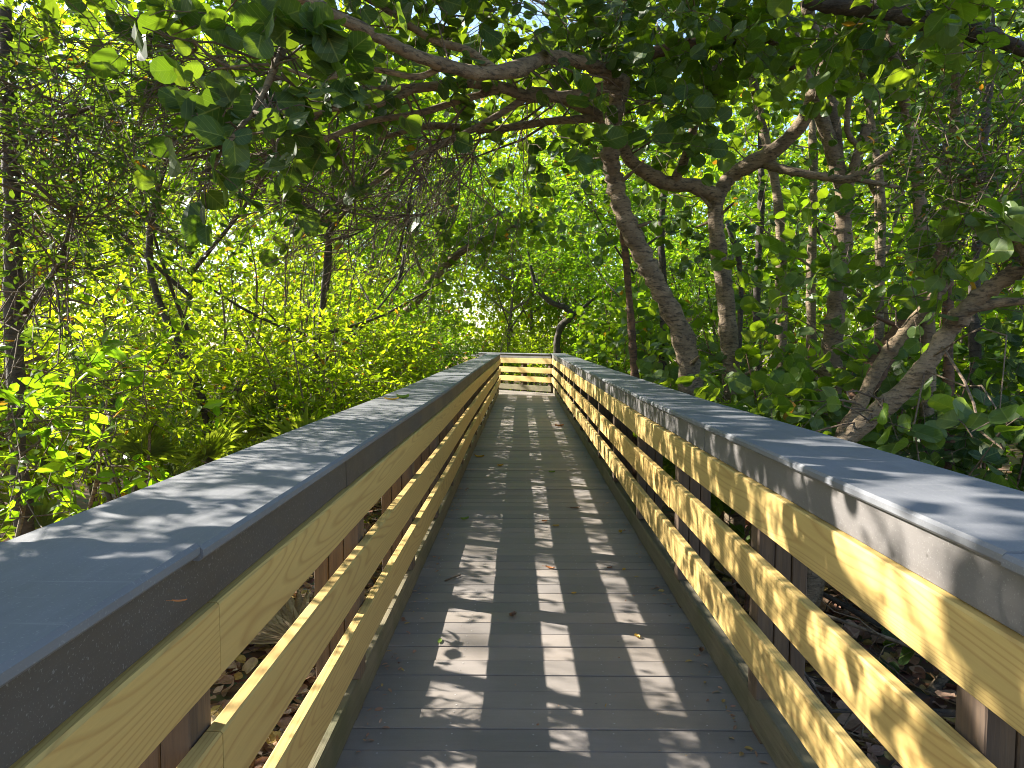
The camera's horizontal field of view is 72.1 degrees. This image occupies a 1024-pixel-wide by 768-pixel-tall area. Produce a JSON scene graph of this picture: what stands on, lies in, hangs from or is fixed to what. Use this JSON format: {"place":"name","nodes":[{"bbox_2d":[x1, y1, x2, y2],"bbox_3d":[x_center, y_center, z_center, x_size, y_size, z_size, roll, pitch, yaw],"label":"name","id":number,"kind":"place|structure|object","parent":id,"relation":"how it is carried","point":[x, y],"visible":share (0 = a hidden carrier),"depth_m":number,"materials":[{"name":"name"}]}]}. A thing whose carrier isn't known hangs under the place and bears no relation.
{"place":"outdoors","nodes":[
{"label":"outdoors","id":0,"kind":"place"},
{"bbox_2d":[0,0,1021,349],"label":"sky","id":1,"kind":"structure","parent":0,"point":[438,14],"materials":[{"name":"white"}]},
{"bbox_2d":[0,352,1023,767],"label":"forest ground","id":2,"kind":"structure","parent":0,"point":[668,512],"depth_m":4.71,"materials":[{"name":"brown soil"}]},
{"bbox_2d":[0,315,89,450],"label":"shrub","id":3,"kind":"object","parent":2,"relation":"on","point":[39,357],"visible":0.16,"depth_m":4.67,"materials":[{"name":"green plant"}]},
{"bbox_2d":[0,213,160,510],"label":"thicket tree","id":4,"kind":"object","parent":2,"relation":"on","point":[27,273],"visible":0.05,"depth_m":7.71,"materials":[{"name":"green plant"}]},
{"bbox_2d":[0,134,172,474],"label":"thicket tree","id":5,"kind":"object","parent":2,"relation":"on","point":[80,278],"visible":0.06,"depth_m":9.48,"materials":[{"name":"green plant"}]},
{"bbox_2d":[0,83,172,341],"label":"tall tree","id":6,"kind":"object","parent":2,"relation":"on","point":[50,262],"visible":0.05,"depth_m":14.06,"materials":[{"name":"green plant"}]},
{"bbox_2d":[0,375,198,509],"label":"palmetto","id":7,"kind":"object","parent":2,"relation":"on","point":[188,392],"visible":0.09,"depth_m":6.30,"materials":[{"name":"green plant"}]},
{"bbox_2d":[0,318,227,540],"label":"shrub","id":8,"kind":"object","parent":2,"relation":"on","point":[60,462],"visible":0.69,"depth_m":3.42,"materials":[{"name":"green plant"}]},
{"bbox_2d":[0,405,247,541],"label":"palmetto","id":9,"kind":"object","parent":2,"relation":"on","point":[176,457],"visible":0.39,"depth_m":5.22,"materials":[{"name":"green plant"}]},
{"bbox_2d":[0,244,250,505],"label":"shrub","id":10,"kind":"object","parent":2,"relation":"on","point":[137,407],"visible":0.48,"depth_m":5.21,"materials":[{"name":"green plant"}]},
{"bbox_2d":[0,187,260,501],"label":"thicket tree","id":11,"kind":"object","parent":2,"relation":"on","point":[203,378],"visible":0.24,"depth_m":7.45,"materials":[{"name":"green plant"}]},
{"bbox_2d":[0,0,278,535],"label":"slender tree","id":12,"kind":"object","parent":2,"relation":"on","point":[16,144],"visible":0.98,"depth_m":3.56,"materials":[{"name":"green plant"}]},
{"bbox_2d":[55,123,232,400],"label":"tall tree","id":13,"kind":"object","parent":2,"relation":"on","point":[136,269],"visible":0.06,"depth_m":22.14,"materials":[{"name":"green plant"}]},
{"bbox_2d":[26,154,276,417],"bbox_3d":[-7.077,-1.570,13.552,4.574,5.931,4.514,0,4,1],"label":"thicket tree","id":14,"kind":"object","parent":2,"relation":"on","point":[158,276],"visible":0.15,"depth_m":13.73,"materials":[{"name":"green plant"}]},
{"bbox_2d":[47,254,340,503],"bbox_3d":[-3.853,0.030,9.053,3.514,3.409,3.428,1,4,14],"label":"thicket tree","id":15,"kind":"object","parent":2,"relation":"on","point":[206,329],"visible":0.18,"depth_m":8.99,"materials":[{"name":"green plant"}]},
{"bbox_2d":[0,0,405,463],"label":"canopy tree","id":16,"kind":"object","parent":2,"relation":"on","point":[160,304],"visible":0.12,"depth_m":6.68,"materials":[{"name":"green plant"}]},
{"bbox_2d":[186,433,269,465],"bbox_3d":[-1.874,0.954,6.338,1.425,1.443,2.024,2,4,31],"label":"palmetto","id":17,"kind":"object","parent":2,"relation":"on","point":[241,445],"visible":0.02,"depth_m":5.68,"materials":[{"name":"green plant"}]},
{"bbox_2d":[146,212,380,435],"bbox_3d":[-4.035,-0.925,12.128,3.918,4.540,4.108,-2,4,-34],"label":"thicket tree","id":18,"kind":"object","parent":2,"relation":"on","point":[286,296],"visible":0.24,"depth_m":11.93,"materials":[{"name":"green plant"}]},
{"bbox_2d":[230,383,326,446],"bbox_3d":[-1.884,0.809,7.040,1.760,1.650,1.648,0,4,1],"label":"palmetto","id":19,"kind":"object","parent":2,"relation":"on","point":[293,425],"visible":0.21,"depth_m":6.64,"materials":[{"name":"green plant"}]},
{"bbox_2d":[155,314,410,531],"bbox_3d":[-2.357,0.564,7.220,2.927,2.587,2.565,0,4,1],"label":"shrub","id":20,"kind":"object","parent":2,"relation":"on","point":[271,367],"visible":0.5,"depth_m":6.97,"materials":[{"name":"green plant"}]},
{"bbox_2d":[129,0,479,407],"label":"canopy tree","id":21,"kind":"object","parent":2,"relation":"on","point":[454,229],"visible":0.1,"depth_m":8.89,"materials":[{"name":"green plant"}]},
{"bbox_2d":[249,584,371,643],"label":"dead palm frond","id":22,"kind":"object","parent":2,"relation":"on","point":[278,625],"visible":0.17,"depth_m":4.97,"materials":[{"name":"plant"}]},
{"bbox_2d":[224,175,417,391],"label":"thicket tree","id":23,"kind":"object","parent":2,"relation":"on","point":[332,279],"visible":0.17,"depth_m":15.69,"materials":[{"name":"green plant"}]},
{"bbox_2d":[262,196,405,314],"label":"mangrove tree","id":24,"kind":"object","parent":2,"relation":"on","point":[277,213],"visible":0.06,"depth_m":29.49,"materials":[{"name":"green plant"}]},
{"bbox_2d":[213,50,482,348],"bbox_3d":[-2.611,-2.082,11.189,4.449,7.081,4.810,0,4,1],"label":"canopy tree","id":25,"kind":"object","parent":2,"relation":"on","point":[347,120],"visible":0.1,"depth_m":10.55,"materials":[{"name":"green plant"}]},
{"bbox_2d":[276,279,457,408],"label":"shrub","id":26,"kind":"object","parent":2,"relation":"on","point":[381,364],"visible":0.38,"depth_m":8.76,"materials":[{"name":"green plant"}]},
{"bbox_2d":[293,285,453,405],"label":"mangrove shrub","id":27,"kind":"object","parent":2,"relation":"on","point":[406,319],"visible":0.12,"depth_m":10.18,"materials":[{"name":"green plant"}]},
{"bbox_2d":[0,0,764,568],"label":"sea grape tree","id":28,"kind":"object","parent":2,"relation":"on","point":[524,70],"visible":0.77,"depth_m":4.92,"materials":[{"name":"green plant"}]},
{"bbox_2d":[310,274,458,387],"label":"mangrove shrub","id":29,"kind":"object","parent":2,"relation":"on","point":[416,311],"visible":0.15,"depth_m":12.09,"materials":[{"name":"green plant"}]},
{"bbox_2d":[297,179,475,356],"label":"mangrove tree","id":30,"kind":"object","parent":2,"relation":"on","point":[362,233],"visible":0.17,"depth_m":17.23,"materials":[{"name":"green plant"}]},
{"bbox_2d":[265,51,524,316],"bbox_3d":[-2.334,-2.508,12.956,5.252,7.624,5.747,0,4,1],"label":"canopy tree","id":31,"kind":"object","parent":2,"relation":"on","point":[472,195],"visible":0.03,"depth_m":13.29,"materials":[{"name":"green plant"}]},
{"bbox_2d":[334,206,475,385],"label":"tall tree","id":32,"kind":"object","parent":2,"relation":"on","point":[416,269],"visible":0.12,"depth_m":27.35,"materials":[{"name":"green plant"}]},
{"bbox_2d":[381,268,479,391],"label":"mangrove shrub","id":33,"kind":"object","parent":2,"relation":"on","point":[441,338],"visible":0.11,"depth_m":14.42,"materials":[{"name":"green plant"}]},
{"bbox_2d":[366,112,531,368],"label":"canopy tree","id":34,"kind":"object","parent":2,"relation":"on","point":[462,208],"visible":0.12,"depth_m":18.80,"materials":[{"name":"green plant"}]},
{"bbox_2d":[408,250,500,371],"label":"mangrove shrub","id":35,"kind":"object","parent":2,"relation":"on","point":[454,322],"visible":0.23,"depth_m":16.61,"materials":[{"name":"green plant"}]},
{"bbox_2d":[4,0,936,102],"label":"canopy sea grape","id":36,"kind":"object","parent":2,"relation":"on","point":[464,38],"visible":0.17,"depth_m":7.62,"materials":[{"name":"green plant"}]},
{"bbox_2d":[88,0,421,245],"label":"sea grape bough","id":37,"kind":"object","parent":36,"relation":"attached to","point":[222,109],"visible":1,"depth_m":2.76,"materials":[{"name":"green plant"}]},
{"bbox_2d":[358,183,604,368],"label":"leaning dead tree","id":38,"kind":"object","parent":2,"relation":"on","point":[547,223],"visible":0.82,"depth_m":12.29,"materials":[{"name":"plant"}]},
{"bbox_2d":[454,326,520,389],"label":"mangrove shrub","id":39,"kind":"object","parent":2,"relation":"on","point":[494,347],"visible":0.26,"depth_m":24.79,"materials":[{"name":"green plant"}]},
{"bbox_2d":[0,0,1023,415],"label":"woodland","id":40,"kind":"object","parent":2,"relation":"on","point":[496,330],"visible":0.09,"depth_m":30.90,"materials":[{"name":"green plant"}]},
{"bbox_2d":[454,230,590,390],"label":"mangrove tree","id":41,"kind":"object","parent":2,"relation":"on","point":[509,329],"visible":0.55,"depth_m":27.89,"materials":[{"name":"green plant"}]},
{"bbox_2d":[460,150,602,384],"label":"mangrove tree","id":42,"kind":"object","parent":2,"relation":"on","point":[521,273],"visible":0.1,"depth_m":30.43,"materials":[{"name":"green plant"}]},
{"bbox_2d":[511,328,562,392],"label":"mangrove shrub","id":43,"kind":"object","parent":2,"relation":"on","point":[545,350],"visible":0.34,"depth_m":23.31,"materials":[{"name":"green plant"}]},
{"bbox_2d":[335,390,776,767],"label":"boardwalk","id":44,"kind":"structure","parent":2,"relation":"on","point":[550,645],"depth_m":3.42,"materials":[{"name":"grey wood"}]},
{"bbox_2d":[0,353,500,767],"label":"railing","id":45,"kind":"object","parent":44,"relation":"on","point":[111,656],"visible":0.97,"depth_m":1.55,"materials":[{"name":"yellow wood"}]},
{"bbox_2d":[394,394,408,398],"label":"fallen leaf","id":46,"kind":"object","parent":45,"relation":"on","point":[403,396],"visible":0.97,"depth_m":4.52,"materials":[{"name":"green plant"}]},
{"bbox_2d":[445,352,552,392],"bbox_3d":[-0.426,0.038,21.396,4.566,1.977,0.384,3,5,44],"label":"railing","id":47,"kind":"object","parent":44,"relation":"on","point":[523,359],"visible":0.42,"depth_m":20.35,"materials":[{"name":"yellow wood"}]},
{"bbox_2d":[357,421,768,763],"bbox_3d":[0.259,0.838,10.362,1.524,0.046,16.544,0,4,1],"label":"deck debris","id":48,"kind":"object","parent":44,"relation":"on","point":[660,590],"visible":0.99,"depth_m":3.15,"materials":[{"name":"brown plant"}]},
{"bbox_2d":[551,353,1023,767],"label":"railing","id":49,"kind":"object","parent":44,"relation":"on","point":[924,560],"visible":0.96,"depth_m":2.01,"materials":[{"name":"yellow wood"}]},
{"bbox_2d":[496,200,619,352],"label":"curved mangrove","id":50,"kind":"object","parent":2,"relation":"on","point":[564,322],"visible":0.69,"depth_m":21.18,"materials":[{"name":"green plant"}]},
{"bbox_2d":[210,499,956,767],"bbox_3d":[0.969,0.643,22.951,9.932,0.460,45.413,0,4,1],"label":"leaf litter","id":51,"kind":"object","parent":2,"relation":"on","point":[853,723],"visible":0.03,"depth_m":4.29,"materials":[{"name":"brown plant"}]},
{"bbox_2d":[211,503,955,760],"bbox_3d":[0.781,1.331,12.615,9.750,1.030,25.386,0,4,1],"label":"twig debris","id":52,"kind":"object","parent":2,"relation":"on","point":[275,728],"visible":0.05,"depth_m":4.12,"materials":[{"name":"brown wood"}]},
{"bbox_2d":[514,213,669,384],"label":"mangrove tree","id":53,"kind":"object","parent":2,"relation":"on","point":[568,327],"visible":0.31,"depth_m":26.46,"materials":[{"name":"green plant"}]},
{"bbox_2d":[566,320,629,374],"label":"mangrove shrub","id":54,"kind":"object","parent":2,"relation":"on","point":[575,345],"visible":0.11,"depth_m":20.64,"materials":[{"name":"green plant"}]},
{"bbox_2d":[544,113,678,480],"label":"slim tree","id":55,"kind":"object","parent":2,"relation":"on","point":[602,241],"visible":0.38,"depth_m":8.43,"materials":[{"name":"green plant"}]},
{"bbox_2d":[496,84,734,317],"bbox_3d":[2.237,-2.916,15.655,5.546,8.259,4.845,0,4,1],"label":"canopy tree","id":56,"kind":"object","parent":2,"relation":"on","point":[594,197],"visible":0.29,"depth_m":14.91,"materials":[{"name":"green plant"}]},
{"bbox_2d":[567,265,698,378],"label":"sea grape bush","id":57,"kind":"object","parent":2,"relation":"on","point":[586,340],"visible":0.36,"depth_m":15.01,"materials":[{"name":"green plant"}]},
{"bbox_2d":[327,0,984,530],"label":"sea grape tree","id":58,"kind":"object","parent":2,"relation":"on","point":[663,174],"visible":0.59,"depth_m":5.82,"materials":[{"name":"green plant"}]},
{"bbox_2d":[629,0,831,110],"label":"dead branch","id":59,"kind":"object","parent":58,"relation":"attached to","point":[820,18],"visible":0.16,"depth_m":5.67,"materials":[{"name":"plant"}]},
{"bbox_2d":[601,0,718,370],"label":"slim tree","id":60,"kind":"object","parent":2,"relation":"on","point":[662,258],"visible":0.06,"depth_m":9.83,"materials":[{"name":"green plant"}]},
{"bbox_2d":[577,186,743,369],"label":"mangrove tree","id":61,"kind":"object","parent":2,"relation":"on","point":[615,279],"visible":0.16,"depth_m":20.94,"materials":[{"name":"green plant"}]},
{"bbox_2d":[604,277,718,387],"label":"sea grape bush","id":62,"kind":"object","parent":2,"relation":"on","point":[639,311],"visible":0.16,"depth_m":11.68,"materials":[{"name":"green plant"}]},
{"bbox_2d":[614,263,759,466],"bbox_3d":[2.364,-0.044,9.893,2.076,3.225,1.874,0,4,1],"label":"sea grape bush","id":63,"kind":"object","parent":2,"relation":"on","point":[697,322],"visible":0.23,"depth_m":9.64,"materials":[{"name":"green plant"}]},
{"bbox_2d":[633,320,766,498],"bbox_3d":[1.721,0.567,6.951,1.511,2.348,1.494,0,4,1],"label":"sea grape bush","id":64,"kind":"object","parent":2,"relation":"on","point":[646,368],"visible":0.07,"depth_m":6.67,"materials":[{"name":"green plant"}]},
{"bbox_2d":[621,215,822,364],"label":"thicket tree","id":65,"kind":"object","parent":2,"relation":"on","point":[699,285],"visible":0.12,"depth_m":16.07,"materials":[{"name":"green plant"}]},
{"bbox_2d":[637,206,809,347],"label":"slim tree","id":66,"kind":"object","parent":2,"relation":"on","point":[671,229],"visible":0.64,"depth_m":8.26,"materials":[{"name":"green plant"}]},
{"bbox_2d":[636,313,814,521],"bbox_3d":[2.221,0.474,7.315,1.885,2.414,1.721,0,4,1],"label":"sea grape bush","id":67,"kind":"object","parent":2,"relation":"on","point":[707,346],"visible":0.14,"depth_m":7.22,"materials":[{"name":"green plant"}]},
{"bbox_2d":[669,259,805,428],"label":"sea grape bush","id":68,"kind":"object","parent":2,"relation":"on","point":[767,277],"visible":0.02,"depth_m":10.81,"materials":[{"name":"green plant"}]},
{"bbox_2d":[730,2,798,368],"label":"slim tree","id":69,"kind":"object","parent":2,"relation":"on","point":[778,205],"visible":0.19,"depth_m":8.80,"materials":[{"name":"grey plant"}]},
{"bbox_2d":[721,66,823,370],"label":"slim tree","id":70,"kind":"object","parent":2,"relation":"on","point":[760,183],"visible":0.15,"depth_m":10.27,"materials":[{"name":"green plant"}]},
{"bbox_2d":[675,344,882,612],"bbox_3d":[1.788,0.744,5.290,1.190,2.086,1.631,-2,4,-28],"label":"sea grape bush","id":71,"kind":"object","parent":2,"relation":"on","point":[740,382],"visible":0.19,"depth_m":5.15,"materials":[{"name":"green plant"}]},
{"bbox_2d":[714,235,847,373],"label":"sea grape bush","id":72,"kind":"object","parent":2,"relation":"on","point":[794,299],"visible":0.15,"depth_m":12.60,"materials":[{"name":"green plant"}]},
{"bbox_2d":[667,96,907,343],"bbox_3d":[6.380,-3.016,16.896,5.522,8.143,4.969,-2,4,-25],"label":"mangrove tree","id":73,"kind":"object","parent":2,"relation":"on","point":[768,205],"visible":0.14,"depth_m":16.11,"materials":[{"name":"green plant"}]},
{"bbox_2d":[742,12,866,390],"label":"slim tree","id":74,"kind":"object","parent":2,"relation":"on","point":[812,256],"visible":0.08,"depth_m":10.77,"materials":[{"name":"grey plant"}]},
{"bbox_2d":[729,508,880,630],"bbox_3d":[3.456,1.292,5.399,3.474,1.586,4.104,2,4,26],"label":"brushwood","id":75,"kind":"object","parent":2,"relation":"on","point":[852,610],"visible":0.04,"depth_m":4.94,"materials":[{"name":"brown plant"}]},
{"bbox_2d":[719,339,922,544],"bbox_3d":[2.317,0.733,5.711,1.493,2.184,1.652,0,4,1],"label":"sea grape bush","id":76,"kind":"object","parent":2,"relation":"on","point":[840,378],"visible":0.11,"depth_m":5.25,"materials":[{"name":"green plant"}]},
{"bbox_2d":[715,452,952,709],"bbox_3d":[3.747,1.427,4.170,3.949,1.697,3.681,3,5,43],"label":"brushwood","id":77,"kind":"object","parent":2,"relation":"on","point":[940,681],"visible":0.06,"depth_m":3.83,"materials":[{"name":"brown plant"}]},
{"bbox_2d":[705,0,976,415],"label":"sea grape tree","id":78,"kind":"object","parent":2,"relation":"on","point":[827,126],"visible":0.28,"depth_m":7.08,"materials":[{"name":"green plant"}]},
{"bbox_2d":[708,183,1006,435],"bbox_3d":[2.730,0.139,5.884,2.047,3.429,1.639,0,4,1],"label":"leaning sea grape","id":79,"kind":"object","parent":2,"relation":"on","point":[867,317],"visible":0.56,"depth_m":5.66,"materials":[{"name":"green plant"}]},
{"bbox_2d":[694,1,1023,429],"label":"canopy tree","id":80,"kind":"object","parent":2,"relation":"on","point":[823,229],"visible":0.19,"depth_m":9.67,"materials":[{"name":"green plant"}]},
{"bbox_2d":[843,628,905,767],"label":"brushwood","id":81,"kind":"object","parent":2,"relation":"on","point":[863,738],"visible":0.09,"depth_m":3.67,"materials":[{"name":"brown plant"}]},
{"bbox_2d":[727,182,1023,603],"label":"leaning sea grape","id":82,"kind":"object","parent":2,"relation":"on","point":[931,434],"visible":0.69,"depth_m":3.63,"materials":[{"name":"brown plant"}]},
{"bbox_2d":[810,17,942,401],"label":"slim tree","id":83,"kind":"object","parent":2,"relation":"on","point":[879,328],"visible":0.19,"depth_m":8.02,"materials":[{"name":"brown plant"}]},
{"bbox_2d":[766,1,991,452],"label":"slim tree","id":84,"kind":"object","parent":2,"relation":"on","point":[867,40],"visible":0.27,"depth_m":5.45,"materials":[{"name":"beige plant"}]},
{"bbox_2d":[804,672,956,716],"bbox_3d":[3.358,1.806,3.175,4.012,1.773,3.886,2,4,26],"label":"brushwood","id":85,"kind":"object","parent":2,"relation":"on","point":[945,712],"visible":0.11,"depth_m":3.75,"materials":[{"name":"brown plant"}]},
{"bbox_2d":[760,308,1004,451],"bbox_3d":[3.971,0.440,7.892,1.912,2.578,2.562,-1,4,-14],"label":"sea grape bush","id":86,"kind":"object","parent":2,"relation":"on","point":[960,352],"visible":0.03,"depth_m":7.84,"materials":[{"name":"green plant"}]},
{"bbox_2d":[766,41,1023,607],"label":"leaning sea grape","id":87,"kind":"object","parent":2,"relation":"on","point":[914,311],"visible":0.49,"depth_m":4.54,"materials":[{"name":"beige plant"}]},
{"bbox_2d":[767,0,1023,156],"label":"hanging branch","id":88,"kind":"object","parent":87,"relation":"attached to","point":[940,24],"visible":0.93,"depth_m":4.08,"materials":[{"name":"green plant"}]},
{"bbox_2d":[789,170,1019,470],"bbox_3d":[6.669,-0.995,11.854,3.828,5.008,4.376,1,4,11],"label":"thicket tree","id":89,"kind":"object","parent":2,"relation":"on","point":[900,248],"visible":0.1,"depth_m":11.29,"materials":[{"name":"green plant"}]},
{"bbox_2d":[817,107,1023,434],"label":"thicket tree","id":90,"kind":"object","parent":2,"relation":"on","point":[966,288],"depth_m":12.00,"materials":[{"name":"green plant"}]},
{"bbox_2d":[820,0,1023,299],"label":"leaved tree","id":91,"kind":"object","parent":2,"relation":"on","point":[962,169],"visible":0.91,"depth_m":3.67,"materials":[{"name":"green plant"}]},
{"bbox_2d":[825,21,1023,444],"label":"mangrove tree","id":92,"kind":"object","parent":2,"relation":"on","point":[895,137],"depth_m":14.07,"materials":[{"name":"green plant"}]},
{"bbox_2d":[831,338,1023,491],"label":"sea grape bush","id":93,"kind":"object","parent":2,"relation":"on","point":[896,369],"visible":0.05,"depth_m":6.43,"materials":[{"name":"green plant"}]},
{"bbox_2d":[854,266,1023,470],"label":"sea grape bush","id":94,"kind":"object","parent":2,"relation":"on","point":[1006,392],"visible":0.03,"depth_m":8.07,"materials":[{"name":"green plant"}]},
{"bbox_2d":[861,0,1023,468],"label":"slim tree","id":95,"kind":"object","parent":2,"relation":"on","point":[948,370],"visible":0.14,"depth_m":6.18,"materials":[{"name":"green plant"}]},
{"bbox_2d":[873,447,1020,674],"bbox_3d":[2.888,1.058,3.803,1.712,1.524,1.264,3,5,42],"label":"sea grape bush","id":96,"kind":"object","parent":2,"relation":"on","point":[993,455],"visible":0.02,"depth_m":4.11,"materials":[{"name":"green plant"}]},
{"bbox_2d":[880,365,1023,489],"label":"sea grape bush","id":97,"kind":"object","parent":2,"relation":"on","point":[961,447],"visible":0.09,"depth_m":4.96,"materials":[{"name":"green plant"}]},
{"bbox_2d":[920,0,1023,468],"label":"slim tree","id":98,"kind":"object","parent":2,"relation":"on","point":[974,348],"visible":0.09,"depth_m":6.86,"materials":[{"name":"green plant"}]},
{"bbox_2d":[936,286,1023,490],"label":"sea grape bush","id":99,"kind":"object","parent":2,"relation":"on","point":[1014,363],"visible":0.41,"depth_m":6.79,"materials":[{"name":"green plant"}]},
{"bbox_2d":[958,294,1023,454],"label":"thicket tree","id":100,"kind":"object","parent":2,"relation":"on","point":[1022,347],"visible":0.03,"depth_m":8.73,"materials":[{"name":"green plant"}]}
]}

